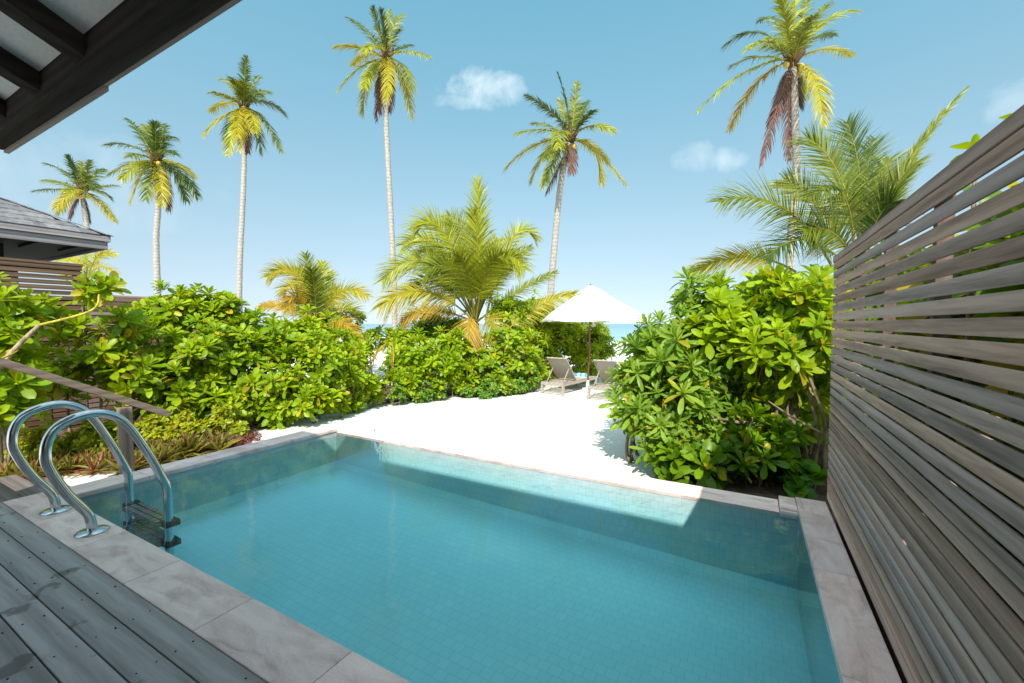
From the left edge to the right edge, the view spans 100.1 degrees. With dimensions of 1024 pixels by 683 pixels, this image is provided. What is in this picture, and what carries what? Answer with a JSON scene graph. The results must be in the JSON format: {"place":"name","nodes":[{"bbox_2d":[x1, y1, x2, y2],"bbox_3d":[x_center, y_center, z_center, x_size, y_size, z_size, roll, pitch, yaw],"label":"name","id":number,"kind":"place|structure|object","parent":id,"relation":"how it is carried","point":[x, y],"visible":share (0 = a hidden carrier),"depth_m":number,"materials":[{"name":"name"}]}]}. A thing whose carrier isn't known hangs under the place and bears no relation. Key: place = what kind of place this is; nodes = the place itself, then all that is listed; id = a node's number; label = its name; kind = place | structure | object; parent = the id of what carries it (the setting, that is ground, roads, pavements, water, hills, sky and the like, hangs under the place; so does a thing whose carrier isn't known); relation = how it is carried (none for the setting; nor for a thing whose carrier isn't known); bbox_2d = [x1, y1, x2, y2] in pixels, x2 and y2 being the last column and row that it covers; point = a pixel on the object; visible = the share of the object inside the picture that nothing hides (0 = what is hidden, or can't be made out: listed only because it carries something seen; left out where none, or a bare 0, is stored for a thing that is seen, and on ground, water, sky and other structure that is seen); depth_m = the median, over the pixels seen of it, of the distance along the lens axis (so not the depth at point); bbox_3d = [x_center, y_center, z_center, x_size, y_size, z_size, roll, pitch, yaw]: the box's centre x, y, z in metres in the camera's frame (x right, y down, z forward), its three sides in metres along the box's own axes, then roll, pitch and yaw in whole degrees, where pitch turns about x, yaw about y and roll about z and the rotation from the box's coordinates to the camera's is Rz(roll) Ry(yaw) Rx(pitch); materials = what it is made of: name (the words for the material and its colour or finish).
{"place":"outdoors","nodes":[
{"label":"outdoors","id":0,"kind":"place"},
{"bbox_2d":[0,197,112,260],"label":"pavilion","id":1,"kind":"structure","parent":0,"point":[27,232],"depth_m":8.20,"materials":[{"name":"grey"}]},
{"bbox_2d":[263,324,661,341],"bbox_3d":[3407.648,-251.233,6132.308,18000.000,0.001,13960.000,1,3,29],"label":"sea","id":2,"kind":"structure","parent":0,"point":[618,331],"depth_m":232.37,"materials":[{"name":"liquid"}]},
{"bbox_2d":[60,337,946,621],"bbox_3d":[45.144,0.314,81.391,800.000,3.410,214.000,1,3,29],"label":"ground","id":3,"kind":"structure","parent":0,"point":[572,425],"depth_m":8.50,"materials":[{"name":"white sand"}]},
{"bbox_2d":[0,474,69,502],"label":"garden steps","id":4,"kind":"structure","parent":3,"relation":"on","point":[14,486],"depth_m":4.53,"materials":[{"name":"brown wood"}]},
{"bbox_2d":[0,257,87,438],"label":"slat fence","id":5,"kind":"object","parent":3,"relation":"on","point":[11,267],"visible":0.25,"depth_m":7.68,"materials":[{"name":"brown"}]},
{"bbox_2d":[29,154,121,284],"bbox_3d":[-30.090,-6.236,30.261,8.129,14.163,3.873,1,3,29],"label":"coconut palm","id":6,"kind":"object","parent":3,"relation":"on","point":[83,181],"visible":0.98,"depth_m":29.62,"materials":[{"name":"green plant"}]},
{"bbox_2d":[0,357,170,474],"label":"handrail","id":7,"kind":"object","parent":3,"relation":"on","point":[125,443],"visible":0.66,"depth_m":4.89,"materials":[{"name":"brown wood"}]},
{"bbox_2d":[55,248,120,330],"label":"young palm","id":8,"kind":"object","parent":3,"relation":"on","point":[90,265],"visible":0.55,"depth_m":16.06,"materials":[{"name":"leaf"},{"name":"bark"}]},
{"bbox_2d":[93,453,147,477],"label":"spiky plant","id":9,"kind":"object","parent":3,"relation":"on","point":[116,466],"visible":0.34,"depth_m":5.69,"materials":[{"name":"green plant"}]},
{"bbox_2d":[0,0,241,153],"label":"villa","id":10,"kind":"object","parent":3,"relation":"on","point":[60,60],"visible":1,"depth_m":2.05,"materials":[{"name":"brown paint"}]},
{"bbox_2d":[99,450,159,470],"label":"spiky plant","id":11,"kind":"object","parent":3,"relation":"on","point":[136,457],"visible":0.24,"depth_m":5.84,"materials":[{"name":"green plant"}]},
{"bbox_2d":[0,502,264,682],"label":"deck","id":12,"kind":"structure","parent":3,"relation":"on","point":[67,615],"depth_m":2.18,"materials":[{"name":"grey wood"}]},
{"bbox_2d":[22,428,261,480],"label":"ground cover","id":13,"kind":"object","parent":3,"relation":"on","point":[250,436],"visible":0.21,"depth_m":7.21,"materials":[{"name":"red plant"}]},
{"bbox_2d":[101,117,201,295],"bbox_3d":[-21.863,-6.521,25.952,7.362,15.085,4.551,0,2,5],"label":"coconut palm","id":14,"kind":"object","parent":3,"relation":"on","point":[155,151],"visible":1,"depth_m":25.59,"materials":[{"name":"green plant"}]},
{"bbox_2d":[134,442,185,465],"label":"spiky plant","id":15,"kind":"object","parent":3,"relation":"on","point":[165,456],"visible":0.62,"depth_m":6.09,"materials":[{"name":"green plant"}]},
{"bbox_2d":[83,295,239,421],"bbox_3d":[-7.425,0.333,9.403,0.103,2.577,2.840,1,3,29],"label":"slat fence","id":16,"kind":"object","parent":3,"relation":"on","point":[94,401],"visible":0.09,"depth_m":8.40,"materials":[{"name":"brown wood"}]},
{"bbox_2d":[163,433,217,460],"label":"spiky plant","id":17,"kind":"object","parent":3,"relation":"on","point":[194,446],"visible":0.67,"depth_m":6.47,"materials":[{"name":"green plant"}]},
{"bbox_2d":[0,384,426,470],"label":"planting bed","id":18,"kind":"object","parent":3,"relation":"on","point":[61,433],"visible":0.02,"depth_m":8.13,"materials":[{"name":"brown soil"}]},
{"bbox_2d":[0,460,24,475],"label":"spiky plant","id":19,"kind":"object","parent":18,"relation":"on","point":[8,467],"visible":0.28,"depth_m":5.43,"materials":[{"name":"green plant"}]},
{"bbox_2d":[0,454,35,466],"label":"spiky plant","id":20,"kind":"object","parent":18,"relation":"on","point":[29,461],"visible":0.1,"depth_m":5.76,"materials":[{"name":"green plant"}]},
{"bbox_2d":[0,272,56,466],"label":"shrub","id":21,"kind":"object","parent":18,"relation":"on","point":[21,314],"visible":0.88,"depth_m":5.59,"materials":[{"name":"green plant"}]},
{"bbox_2d":[0,294,99,371],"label":"bare branch","id":22,"kind":"object","parent":21,"relation":"attached to","point":[19,344],"visible":0.97,"depth_m":5.54,"materials":[{"name":"brown plant"}]},
{"bbox_2d":[0,458,61,477],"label":"spiky plant","id":23,"kind":"object","parent":18,"relation":"on","point":[15,468],"visible":0.32,"depth_m":5.45,"materials":[{"name":"green plant"}]},
{"bbox_2d":[4,410,67,459],"bbox_3d":[-6.804,1.408,6.182,0.945,0.813,0.536,0,2,8],"label":"bushlet","id":24,"kind":"object","parent":18,"relation":"on","point":[30,443],"visible":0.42,"depth_m":6.07,"materials":[{"name":"green plant"}]},
{"bbox_2d":[10,449,63,465],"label":"spiky plant","id":25,"kind":"object","parent":18,"relation":"on","point":[32,457],"visible":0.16,"depth_m":5.84,"materials":[{"name":"green plant"}]},
{"bbox_2d":[14,459,71,479],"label":"spiky plant","id":26,"kind":"object","parent":18,"relation":"on","point":[43,473],"visible":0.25,"depth_m":5.53,"materials":[{"name":"green plant"}]},
{"bbox_2d":[36,450,72,465],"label":"spiky plant","id":27,"kind":"object","parent":18,"relation":"on","point":[59,458],"visible":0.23,"depth_m":5.89,"materials":[{"name":"green plant"}]},
{"bbox_2d":[34,446,93,459],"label":"spiky plant","id":28,"kind":"object","parent":18,"relation":"on","point":[63,452],"visible":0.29,"depth_m":6.09,"materials":[{"name":"green plant"}]},
{"bbox_2d":[54,453,93,476],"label":"spiky plant","id":29,"kind":"object","parent":18,"relation":"on","point":[70,463],"visible":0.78,"depth_m":5.74,"materials":[{"name":"green plant"}]},
{"bbox_2d":[53,417,113,454],"bbox_3d":[-6.371,1.445,6.403,0.897,0.695,0.635,0,2,-7],"label":"bushlet","id":30,"kind":"object","parent":18,"relation":"on","point":[84,435],"visible":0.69,"depth_m":6.33,"materials":[{"name":"green plant"}]},
{"bbox_2d":[66,447,104,462],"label":"spiky plant","id":31,"kind":"object","parent":18,"relation":"on","point":[88,454],"visible":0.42,"depth_m":6.06,"materials":[{"name":"green plant"}]},
{"bbox_2d":[65,451,113,478],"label":"spiky plant","id":32,"kind":"object","parent":18,"relation":"on","point":[94,467],"visible":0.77,"depth_m":5.71,"materials":[{"name":"green plant"}]},
{"bbox_2d":[16,271,166,438],"bbox_3d":[-6.797,0.366,6.844,2.196,2.933,1.446,0,2,-8],"label":"shrub","id":33,"kind":"object","parent":18,"relation":"on","point":[114,358],"visible":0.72,"depth_m":6.75,"materials":[{"name":"green plant"}]},
{"bbox_2d":[82,449,116,466],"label":"spiky plant","id":34,"kind":"object","parent":18,"relation":"on","point":[103,454],"visible":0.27,"depth_m":5.92,"materials":[{"name":"green plant"}]},
{"bbox_2d":[88,446,111,453],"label":"spiky plant","id":35,"kind":"object","parent":18,"relation":"on","point":[107,450],"visible":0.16,"depth_m":6.28,"materials":[{"name":"green plant"}]},
{"bbox_2d":[67,404,146,448],"bbox_3d":[-6.271,1.378,6.615,1.152,0.794,0.592,0,2,-8],"label":"bushlet","id":36,"kind":"object","parent":18,"relation":"on","point":[110,426],"visible":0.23,"depth_m":6.57,"materials":[{"name":"green plant"}]},
{"bbox_2d":[134,437,164,450],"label":"spiky plant","id":37,"kind":"object","parent":18,"relation":"on","point":[154,446],"visible":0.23,"depth_m":6.53,"materials":[{"name":"green plant"}]},
{"bbox_2d":[133,411,192,445],"bbox_3d":[-5.869,1.442,6.985,1.131,0.622,0.507,0,2,5],"label":"bushlet","id":38,"kind":"object","parent":18,"relation":"on","point":[154,424],"visible":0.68,"depth_m":6.88,"materials":[{"name":"green plant"}]},
{"bbox_2d":[149,434,179,449],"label":"spiky plant","id":39,"kind":"object","parent":18,"relation":"on","point":[165,441],"visible":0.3,"depth_m":6.73,"materials":[{"name":"green plant"}]},
{"bbox_2d":[155,433,205,460],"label":"spiky plant","id":40,"kind":"object","parent":18,"relation":"on","point":[180,443],"visible":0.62,"depth_m":6.37,"materials":[{"name":"green plant"}]},
{"bbox_2d":[161,397,211,439],"bbox_3d":[-5.489,1.341,7.099,0.998,0.820,0.525,1,3,21],"label":"bushlet","id":41,"kind":"object","parent":18,"relation":"on","point":[186,417],"visible":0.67,"depth_m":7.08,"materials":[{"name":"green plant"}]},
{"bbox_2d":[170,428,208,444],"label":"spiky plant","id":42,"kind":"object","parent":18,"relation":"on","point":[183,435],"visible":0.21,"depth_m":6.89,"materials":[{"name":"green plant"}]},
{"bbox_2d":[126,279,259,422],"bbox_3d":[-5.990,0.295,8.168,2.239,2.997,2.368,-2,3,-37],"label":"shrub","id":43,"kind":"object","parent":18,"relation":"on","point":[180,316],"visible":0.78,"depth_m":7.74,"materials":[{"name":"green plant"}]},
{"bbox_2d":[185,426,227,443],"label":"spiky plant","id":44,"kind":"object","parent":18,"relation":"on","point":[206,433],"visible":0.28,"depth_m":7.10,"materials":[{"name":"green plant"}]},
{"bbox_2d":[193,396,249,435],"bbox_3d":[-5.000,1.376,7.481,0.960,0.794,0.584,0,2,-6],"label":"bushlet","id":45,"kind":"object","parent":18,"relation":"on","point":[221,422],"visible":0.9,"depth_m":7.36,"materials":[{"name":"green plant"}]},
{"bbox_2d":[185,304,340,430],"bbox_3d":[-4.919,0.482,8.739,2.950,2.594,2.106,-2,3,-40],"label":"shrub","id":46,"kind":"object","parent":18,"relation":"on","point":[253,382],"visible":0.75,"depth_m":8.29,"materials":[{"name":"green plant"}]},
{"bbox_2d":[277,315,376,370],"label":"shrub","id":47,"kind":"object","parent":18,"relation":"on","point":[344,332],"visible":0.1,"depth_m":12.58,"materials":[{"name":"green plant"}]},
{"bbox_2d":[197,425,244,455],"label":"spiky plant","id":48,"kind":"object","parent":3,"relation":"on","point":[219,444],"visible":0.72,"depth_m":6.66,"materials":[{"name":"green plant"}]},
{"bbox_2d":[202,54,289,312],"bbox_3d":[-16.655,-8.111,26.360,6.544,18.228,4.480,0,2,8],"label":"coconut palm","id":49,"kind":"object","parent":3,"relation":"on","point":[240,125],"visible":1,"depth_m":25.63,"materials":[{"name":"green plant"}]},
{"bbox_2d":[258,249,374,362],"bbox_3d":[-6.888,-0.911,15.127,4.933,4.769,3.313,0,2,4],"label":"young palm","id":50,"kind":"object","parent":3,"relation":"on","point":[313,288],"visible":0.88,"depth_m":14.67,"materials":[{"name":"green plant"}]},
{"bbox_2d":[294,308,366,339],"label":"shrub","id":51,"kind":"object","parent":3,"relation":"on","point":[356,323],"visible":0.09,"depth_m":15.50,"materials":[{"name":"green plant"}]},
{"bbox_2d":[274,328,398,422],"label":"shrub","id":52,"kind":"object","parent":3,"relation":"on","point":[339,370],"visible":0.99,"depth_m":8.79,"materials":[{"name":"green plant"}]},
{"bbox_2d":[368,342,393,402],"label":"fallen frond","id":53,"kind":"object","parent":3,"relation":"on","point":[375,355],"visible":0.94,"depth_m":10.70,"materials":[{"name":"plant"}]},
{"bbox_2d":[332,5,433,329],"bbox_3d":[-7.131,-9.508,24.778,5.731,21.161,5.285,0,2,-4],"label":"coconut palm","id":54,"kind":"object","parent":3,"relation":"on","point":[384,84],"visible":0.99,"depth_m":24.36,"materials":[{"name":"green plant"}]},
{"bbox_2d":[377,343,390,360],"bbox_3d":[-6.925,0.509,24.081,0.781,0.991,2.178,0,2,-3],"label":"sun lounger","id":55,"kind":"object","parent":3,"relation":"on","point":[381,354],"visible":0.27,"depth_m":23.01,"materials":[{"name":"white fabric"}]},
{"bbox_2d":[360,323,414,372],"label":"shrub","id":56,"kind":"object","parent":3,"relation":"on","point":[394,337],"visible":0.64,"depth_m":15.34,"materials":[{"name":"green plant"}]},
{"bbox_2d":[38,390,783,486],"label":"leaf litter","id":57,"kind":"object","parent":3,"relation":"on","point":[769,480],"visible":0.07,"depth_m":5.35,"materials":[{"name":"brown plant"}]},
{"bbox_2d":[386,376,447,405],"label":"creeper","id":58,"kind":"object","parent":3,"relation":"on","point":[421,396],"visible":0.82,"depth_m":10.77,"materials":[{"name":"green plant"}]},
{"bbox_2d":[407,309,467,344],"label":"shrub","id":59,"kind":"object","parent":3,"relation":"on","point":[431,330],"visible":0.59,"depth_m":14.52,"materials":[{"name":"green plant"}]},
{"bbox_2d":[3,426,901,682],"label":"swimming pool","id":60,"kind":"structure","parent":3,"relation":"on","point":[304,556],"depth_m":3.69,"materials":[{"name":"liquid"}]},
{"bbox_2d":[6,400,180,555],"bbox_3d":[-3.381,1.198,3.507,0.941,1.416,0.822,1,3,29],"label":"pool ladder","id":61,"kind":"object","parent":60,"relation":"on","point":[147,522],"visible":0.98,"depth_m":3.48,"materials":[{"name":"silver metal"}]},
{"bbox_2d":[336,432,840,682],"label":"wall","id":62,"kind":"structure","parent":60,"relation":"in","point":[363,453],"depth_m":3.04,"materials":[{"name":"teal tile"}]},
{"bbox_2d":[368,173,579,373],"bbox_3d":[-1.023,-2.061,13.854,6.930,7.173,4.375,0,2,-3],"label":"young palm","id":63,"kind":"object","parent":3,"relation":"on","point":[480,276],"visible":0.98,"depth_m":13.47,"materials":[{"name":"green plant"}]},
{"bbox_2d":[458,376,502,399],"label":"creeper","id":64,"kind":"object","parent":3,"relation":"on","point":[491,387],"visible":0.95,"depth_m":11.47,"materials":[{"name":"green plant"}]},
{"bbox_2d":[377,367,585,402],"bbox_3d":[1.809,1.305,15.808,13.498,0.035,5.810,-1,3,-21],"label":"planting bed","id":65,"kind":"object","parent":3,"relation":"on","point":[388,399],"visible":0.07,"depth_m":12.16,"materials":[{"name":"brown soil"}]},
{"bbox_2d":[374,325,481,400],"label":"shrub","id":66,"kind":"object","parent":65,"relation":"on","point":[412,365],"visible":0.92,"depth_m":11.09,"materials":[{"name":"green plant"}]},
{"bbox_2d":[458,311,545,393],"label":"shrub","id":67,"kind":"object","parent":65,"relation":"on","point":[522,358],"visible":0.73,"depth_m":12.19,"materials":[{"name":"green plant"}]},
{"bbox_2d":[484,287,554,383],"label":"shrub","id":68,"kind":"object","parent":65,"relation":"on","point":[510,304],"visible":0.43,"depth_m":13.90,"materials":[{"name":"green plant"}]},
{"bbox_2d":[499,366,541,395],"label":"creeper","id":69,"kind":"object","parent":3,"relation":"on","point":[529,382],"visible":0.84,"depth_m":12.04,"materials":[{"name":"green plant"}]},
{"bbox_2d":[502,71,628,313],"bbox_3d":[2.681,-6.368,22.099,6.218,15.101,5.009,0,2,-9],"label":"coconut palm","id":70,"kind":"object","parent":3,"relation":"on","point":[577,119],"visible":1,"depth_m":21.85,"materials":[{"name":"green plant"}]},
{"bbox_2d":[541,357,596,395],"bbox_3d":[1.750,0.946,12.880,0.753,1.044,2.099,2,3,37],"label":"sun lounger","id":71,"kind":"object","parent":3,"relation":"on","point":[563,371],"visible":0.94,"depth_m":12.39,"materials":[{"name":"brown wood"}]},
{"bbox_2d":[573,372,586,377],"bbox_3d":[2.074,1.046,13.316,0.581,0.137,0.198,2,3,37],"label":"towel","id":72,"kind":"object","parent":71,"relation":"on","point":[580,375],"visible":0.66,"depth_m":13.24,"materials":[{"name":"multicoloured fabric"}]},
{"bbox_2d":[533,319,622,383],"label":"shrub","id":73,"kind":"object","parent":3,"relation":"on","point":[569,339],"visible":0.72,"depth_m":14.35,"materials":[{"name":"green plant"}]},
{"bbox_2d":[542,284,650,389],"bbox_3d":[2.360,-0.135,12.957,2.680,3.201,2.680,0,2,-4],"label":"parasol","id":74,"kind":"object","parent":3,"relation":"on","point":[592,304],"visible":0.89,"depth_m":12.03,"materials":[{"name":"white fabric"}]},
{"bbox_2d":[587,359,620,398],"bbox_3d":[2.930,0.983,12.000,0.753,1.044,2.099,2,3,37],"label":"sun lounger","id":75,"kind":"object","parent":3,"relation":"on","point":[602,366],"visible":0.45,"depth_m":11.48,"materials":[{"name":"brown wood"}]},
{"bbox_2d":[695,0,863,272],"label":"coconut palm","id":76,"kind":"object","parent":3,"relation":"on","point":[793,86],"visible":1,"depth_m":17.87,"materials":[{"name":"green plant"}]},
{"bbox_2d":[665,433,906,542],"bbox_3d":[4.034,1.712,5.983,4.052,0.035,5.073,1,3,29],"label":"planting bed","id":77,"kind":"object","parent":3,"relation":"on","point":[775,491],"depth_m":5.12,"materials":[{"name":"brown soil"}]},
{"bbox_2d":[598,265,781,477],"bbox_3d":[2.500,0.353,6.305,2.516,3.054,2.019,-1,3,-20],"label":"shrub","id":78,"kind":"object","parent":77,"relation":"on","point":[688,388],"visible":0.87,"depth_m":5.80,"materials":[{"name":"green plant"}]},
{"bbox_2d":[642,389,818,489],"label":"shrub","id":79,"kind":"object","parent":77,"relation":"on","point":[757,448],"visible":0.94,"depth_m":5.18,"materials":[{"name":"green plant"}]},
{"bbox_2d":[679,264,854,458],"bbox_3d":[3.789,0.400,6.231,2.264,3.064,2.779,2,3,44],"label":"shrub","id":80,"kind":"object","parent":77,"relation":"on","point":[757,350],"visible":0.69,"depth_m":5.56,"materials":[{"name":"green plant"}]},
{"bbox_2d":[711,373,828,469],"bbox_3d":[3.140,1.000,5.539,1.519,1.523,0.590,1,3,29],"label":"bent trunk","id":81,"kind":"object","parent":77,"relation":"on","point":[817,433],"visible":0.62,"depth_m":5.17,"materials":[{"name":"brown plant"}]},
{"bbox_2d":[666,314,874,413],"bbox_3d":[4.905,0.354,8.322,3.861,2.881,2.261,0,2,7],"label":"shrub","id":82,"kind":"object","parent":77,"relation":"on","point":[824,362],"depth_m":7.73,"materials":[{"name":"green plant"}]},
{"bbox_2d":[776,459,827,498],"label":"shrub","id":83,"kind":"object","parent":77,"relation":"on","point":[812,472],"visible":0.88,"depth_m":4.92,"materials":[{"name":"green plant"}]},
{"bbox_2d":[819,239,925,391],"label":"shrub","id":84,"kind":"object","parent":77,"relation":"on","point":[878,306],"visible":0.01,"depth_m":6.86,"materials":[{"name":"green plant"}]},
{"bbox_2d":[841,234,959,447],"bbox_3d":[4.107,0.510,4.042,1.181,2.890,2.918,1,2,18],"label":"shrub","id":85,"kind":"object","parent":77,"relation":"on","point":[955,235],"visible":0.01,"depth_m":4.76,"materials":[{"name":"green plant"}]},
{"bbox_2d":[680,85,971,286],"bbox_3d":[6.846,-1.927,9.099,6.238,7.299,3.035,0,2,-12],"label":"young palm","id":86,"kind":"object","parent":3,"relation":"on","point":[875,196],"visible":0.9,"depth_m":8.82,"materials":[{"name":"green plant"}]},
{"bbox_2d":[825,180,1023,682],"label":"shrub","id":87,"kind":"object","parent":3,"relation":"on","point":[1005,340],"visible":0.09,"depth_m":2.12,"materials":[{"name":"green plant"}]},
{"bbox_2d":[827,104,1023,682],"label":"slat fence","id":88,"kind":"object","parent":3,"relation":"on","point":[920,638],"visible":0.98,"depth_m":1.58,"materials":[{"name":"grey wood"}]},
{"bbox_2d":[0,0,1023,323],"label":"sky","id":89,"kind":"structure","parent":0,"point":[647,67],"materials":[{"name":"blue"}]},
{"bbox_2d":[947,113,1011,631],"bbox_3d":[2.254,0.440,2.060,0.215,2.952,0.606,1,3,29],"label":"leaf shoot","id":90,"kind":"object","parent":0,"point":[975,138],"visible":0.23,"depth_m":2.19,"materials":[{"name":"green plant"}]}
]}

